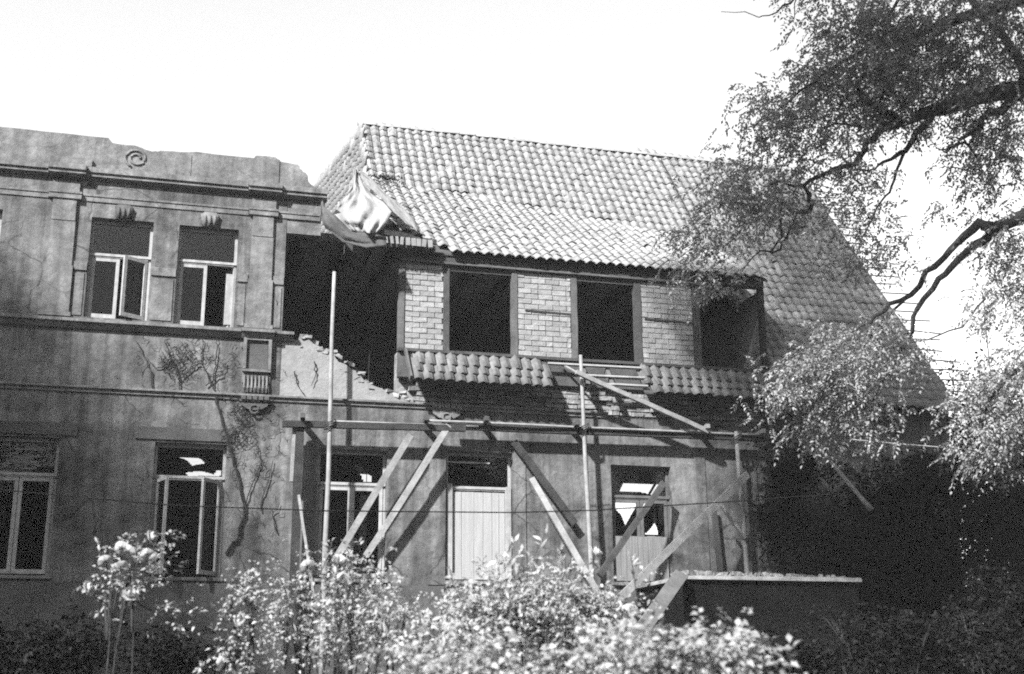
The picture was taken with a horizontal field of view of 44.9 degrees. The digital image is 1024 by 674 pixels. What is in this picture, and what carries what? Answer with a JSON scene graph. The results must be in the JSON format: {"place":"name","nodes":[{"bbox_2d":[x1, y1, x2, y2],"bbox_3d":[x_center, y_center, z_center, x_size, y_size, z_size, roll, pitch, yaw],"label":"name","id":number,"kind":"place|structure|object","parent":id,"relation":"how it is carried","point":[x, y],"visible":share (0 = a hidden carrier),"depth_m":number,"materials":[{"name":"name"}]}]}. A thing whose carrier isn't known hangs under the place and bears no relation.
{"place":"outdoors","nodes":[
{"label":"outdoors","id":0,"kind":"place"},
{"bbox_2d":[0,489,835,512],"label":"garden wire","id":1,"kind":"object","parent":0,"point":[405,511],"visible":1,"depth_m":11.11,"materials":[{"name":"black metal"}]},
{"bbox_2d":[0,0,1023,572],"label":"sky","id":2,"kind":"structure","parent":0,"point":[289,81],"materials":[{"name":"white"}]},
{"bbox_2d":[983,294,991,390],"bbox_3d":[10.422,0.487,27.089,0.122,2.992,0.023,4,-16,-15],"label":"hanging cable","id":3,"kind":"object","parent":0,"point":[987,344],"visible":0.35,"depth_m":27.16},
{"bbox_3d":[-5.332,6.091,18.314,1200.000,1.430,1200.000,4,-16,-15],"label":"ground","id":4,"kind":"structure","parent":0,"visible":0},
{"bbox_2d":[0,599,252,673],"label":"dark shrub","id":5,"kind":"object","parent":4,"relation":"on","point":[68,653],"visible":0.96,"depth_m":9.89,"materials":[{"name":"black plant"}]},
{"bbox_2d":[72,528,229,673],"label":"rose bush","id":6,"kind":"object","parent":4,"relation":"on","point":[144,555],"visible":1,"depth_m":7.12,"materials":[{"name":"grey plant"}]},
{"bbox_2d":[193,559,315,673],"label":"rose bush","id":7,"kind":"object","parent":4,"relation":"on","point":[250,614],"visible":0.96,"depth_m":7.05,"materials":[{"name":"grey plant"}]},
{"bbox_2d":[252,537,438,673],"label":"rose bush","id":8,"kind":"object","parent":4,"relation":"on","point":[348,625],"visible":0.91,"depth_m":6.97,"materials":[{"name":"grey plant"}]},
{"bbox_2d":[0,120,973,673],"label":"house","id":9,"kind":"structure","parent":4,"relation":"on","point":[510,280],"depth_m":21.20,"materials":[{"name":"grey paint"}]},
{"bbox_2d":[0,212,2,232],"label":"window","id":10,"kind":"structure","parent":9,"relation":"in","point":[1,213],"depth_m":19.83,"materials":[{"name":"white paint"}]},
{"bbox_2d":[0,437,59,578],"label":"window","id":11,"kind":"structure","parent":9,"relation":"in","point":[5,476],"depth_m":18.82,"materials":[{"name":"white paint"}]},
{"bbox_2d":[84,220,153,320],"bbox_3d":[-6.355,-1.098,20.044,0.964,1.687,0.325,4,-16,-15],"label":"window","id":12,"kind":"structure","parent":9,"relation":"in","point":[93,257],"depth_m":20.07,"materials":[{"name":"white paint"}]},
{"bbox_2d":[143,443,226,580],"bbox_3d":[-5.041,2.694,19.245,1.194,2.143,0.556,4,-16,-15],"label":"window","id":13,"kind":"structure","parent":9,"relation":"in","point":[220,481],"depth_m":19.33,"materials":[{"name":"white paint"}]},
{"bbox_2d":[173,227,237,326],"bbox_3d":[-5.103,-0.925,20.652,0.955,1.697,0.434,4,-16,-15],"label":"window","id":14,"kind":"structure","parent":9,"relation":"in","point":[230,277],"depth_m":20.49,"materials":[{"name":"white paint"}]},
{"bbox_2d":[114,297,316,577],"bbox_3d":[-4.735,1.498,19.727,3.176,4.608,0.065,4,-16,-15],"label":"creeper","id":15,"kind":"object","parent":9,"relation":"attached to","point":[234,463],"visible":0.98,"depth_m":19.81,"materials":[{"name":"black plant"}]},
{"bbox_2d":[335,354,342,360],"bbox_3d":[-2.882,0.341,20.659,0.146,0.081,0.123,29,-17,0],"label":"brick bat","id":16,"kind":"object","parent":9,"relation":"on","point":[338,357],"visible":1,"depth_m":20.61,"materials":[{"name":"grey brick"}]},
{"bbox_2d":[312,450,388,582],"bbox_3d":[-2.610,2.898,20.072,1.218,2.135,0.312,4,-16,-15],"label":"window","id":17,"kind":"structure","parent":9,"relation":"in","point":[351,487],"depth_m":20.14,"materials":[{"name":"white paint"}]},
{"bbox_2d":[319,201,386,247],"bbox_3d":[-2.687,-1.920,20.868,1.160,0.926,0.306,1,-15,-4],"label":"roofing sheet","id":18,"kind":"object","parent":9,"relation":"attached to","point":[337,227],"visible":1,"depth_m":20.75,"materials":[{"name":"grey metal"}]},
{"bbox_2d":[334,167,391,233],"bbox_3d":[-2.796,-2.508,22.327,0.991,2.401,2.936,4,-16,-15],"label":"tarpaulin","id":19,"kind":"object","parent":9,"relation":"hanging from","point":[361,208],"visible":1,"depth_m":21.58,"materials":[{"name":"white fabric"}]},
{"bbox_2d":[359,172,419,232],"bbox_3d":[-2.299,-2.479,22.428,0.306,1.992,2.534,10,-18,-33],"label":"canvas flap","id":20,"kind":"object","parent":9,"relation":"on","point":[401,212],"visible":1,"depth_m":22.14,"materials":[{"name":"white fabric"}]},
{"bbox_2d":[399,391,406,395],"bbox_3d":[-1.835,0.943,20.793,0.144,0.087,0.118,-5,-32,1],"label":"brick bat","id":21,"kind":"object","parent":9,"relation":"on","point":[401,393],"visible":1,"depth_m":20.76,"materials":[{"name":"grey brick"}]},
{"bbox_2d":[444,452,516,583],"bbox_3d":[-0.547,3.007,20.610,1.223,2.192,0.265,4,-16,-15],"label":"door","id":22,"kind":"structure","parent":9,"relation":"in","point":[469,536],"depth_m":20.60,"materials":[{"name":"white paint"}]},
{"bbox_2d":[611,466,671,584],"bbox_3d":[2.233,3.250,21.343,1.196,2.056,0.263,4,-16,-15],"label":"window","id":23,"kind":"structure","parent":9,"relation":"in","point":[648,548],"depth_m":21.30,"materials":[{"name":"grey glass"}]},
{"bbox_2d":[379,523,667,673],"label":"rose bush","id":24,"kind":"object","parent":4,"relation":"on","point":[521,608],"visible":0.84,"depth_m":6.53,"materials":[{"name":"grey plant"}]},
{"bbox_2d":[282,271,766,673],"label":"scaffold","id":25,"kind":"object","parent":4,"relation":"on","point":[330,424],"visible":0.94,"depth_m":20.30,"materials":[{"name":"grey wood"}]},
{"bbox_2d":[575,370,708,433],"bbox_3d":[2.255,1.125,21.378,2.458,0.982,0.086,4,-16,-17],"label":"roof pole","id":26,"kind":"object","parent":25,"relation":"attached to","point":[630,396],"visible":1,"depth_m":21.35,"materials":[{"name":"grey wood"}]},
{"bbox_2d":[341,604,807,673],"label":"shrub","id":27,"kind":"object","parent":4,"relation":"on","point":[661,661],"visible":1,"depth_m":4.46,"materials":[{"name":"grey plant"}]},
{"bbox_2d":[545,546,616,638],"bbox_3d":[0.396,2.372,6.976,0.466,2.352,0.206,-4,-16,13],"label":"flower stalk","id":28,"kind":"object","parent":4,"relation":"on","point":[597,552],"visible":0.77,"depth_m":7.24,"materials":[{"name":"grey plant"}]},
{"bbox_2d":[739,631,760,668],"bbox_3d":[0.968,1.273,5.040,0.043,0.147,0.131,4,-16,-15],"label":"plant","id":29,"kind":"object","parent":4,"relation":"on","point":[754,642],"visible":0.21,"depth_m":5.02,"materials":[{"name":"plant"}]},
{"bbox_2d":[636,575,864,673],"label":"terrace wall","id":30,"kind":"structure","parent":4,"relation":"on","point":[786,602],"depth_m":18.76,"materials":[{"name":"grey concrete"}]},
{"bbox_2d":[626,570,687,647],"bbox_3d":[2.045,3.784,17.354,0.207,1.189,2.101,-8,-17,27],"label":"ramp plank","id":31,"kind":"object","parent":30,"relation":"attached to","point":[670,589],"visible":0.74,"depth_m":17.56,"materials":[{"name":"grey wood"}]},
{"bbox_2d":[670,570,848,577],"bbox_3d":[3.895,3.677,19.097,2.949,0.127,0.644,4,-16,-15],"label":"rubble","id":32,"kind":"object","parent":30,"relation":"on","point":[710,573],"visible":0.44,"depth_m":18.80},
{"bbox_2d":[645,0,1023,495],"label":"locust tree","id":33,"kind":"object","parent":4,"relation":"on","point":[972,93],"visible":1,"depth_m":16.47,"materials":[{"name":"grey plant"}]},
{"bbox_2d":[849,439,1023,453],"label":"washing line","id":34,"kind":"object","parent":33,"relation":"attached to","point":[910,444],"visible":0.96,"depth_m":16.16,"materials":[{"name":"fabric"}]},
{"bbox_2d":[820,451,873,511],"bbox_3d":[5.356,2.283,19.863,0.780,1.074,0.096,-6,-16,19],"label":"slanting pole","id":35,"kind":"object","parent":4,"relation":"on","point":[868,506],"visible":0.77,"depth_m":19.77,"materials":[{"name":"grey wood"}]},
{"bbox_2d":[730,564,1023,673],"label":"dark shrub","id":36,"kind":"object","parent":4,"relation":"on","point":[819,659],"visible":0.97,"depth_m":14.03,"materials":[{"name":"black plant"}]},
{"bbox_2d":[745,430,1023,673],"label":"dark shrub","id":37,"kind":"object","parent":4,"relation":"on","point":[907,496],"visible":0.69,"depth_m":21.25,"materials":[{"name":"black plant"}]},
{"bbox_2d":[936,347,1023,552],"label":"side tree","id":38,"kind":"object","parent":4,"relation":"on","point":[962,405],"visible":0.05,"depth_m":27.34,"materials":[{"name":"grey plant"}]},
{"bbox_2d":[949,387,1023,539],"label":"side tree","id":39,"kind":"object","parent":4,"relation":"on","point":[974,440],"depth_m":35.68,"materials":[{"name":"grey plant"}]},
{"bbox_2d":[951,409,1023,588],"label":"foliage","id":40,"kind":"object","parent":4,"relation":"on","point":[1015,504],"visible":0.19,"depth_m":24.16,"materials":[{"name":"black plant"}]}
]}

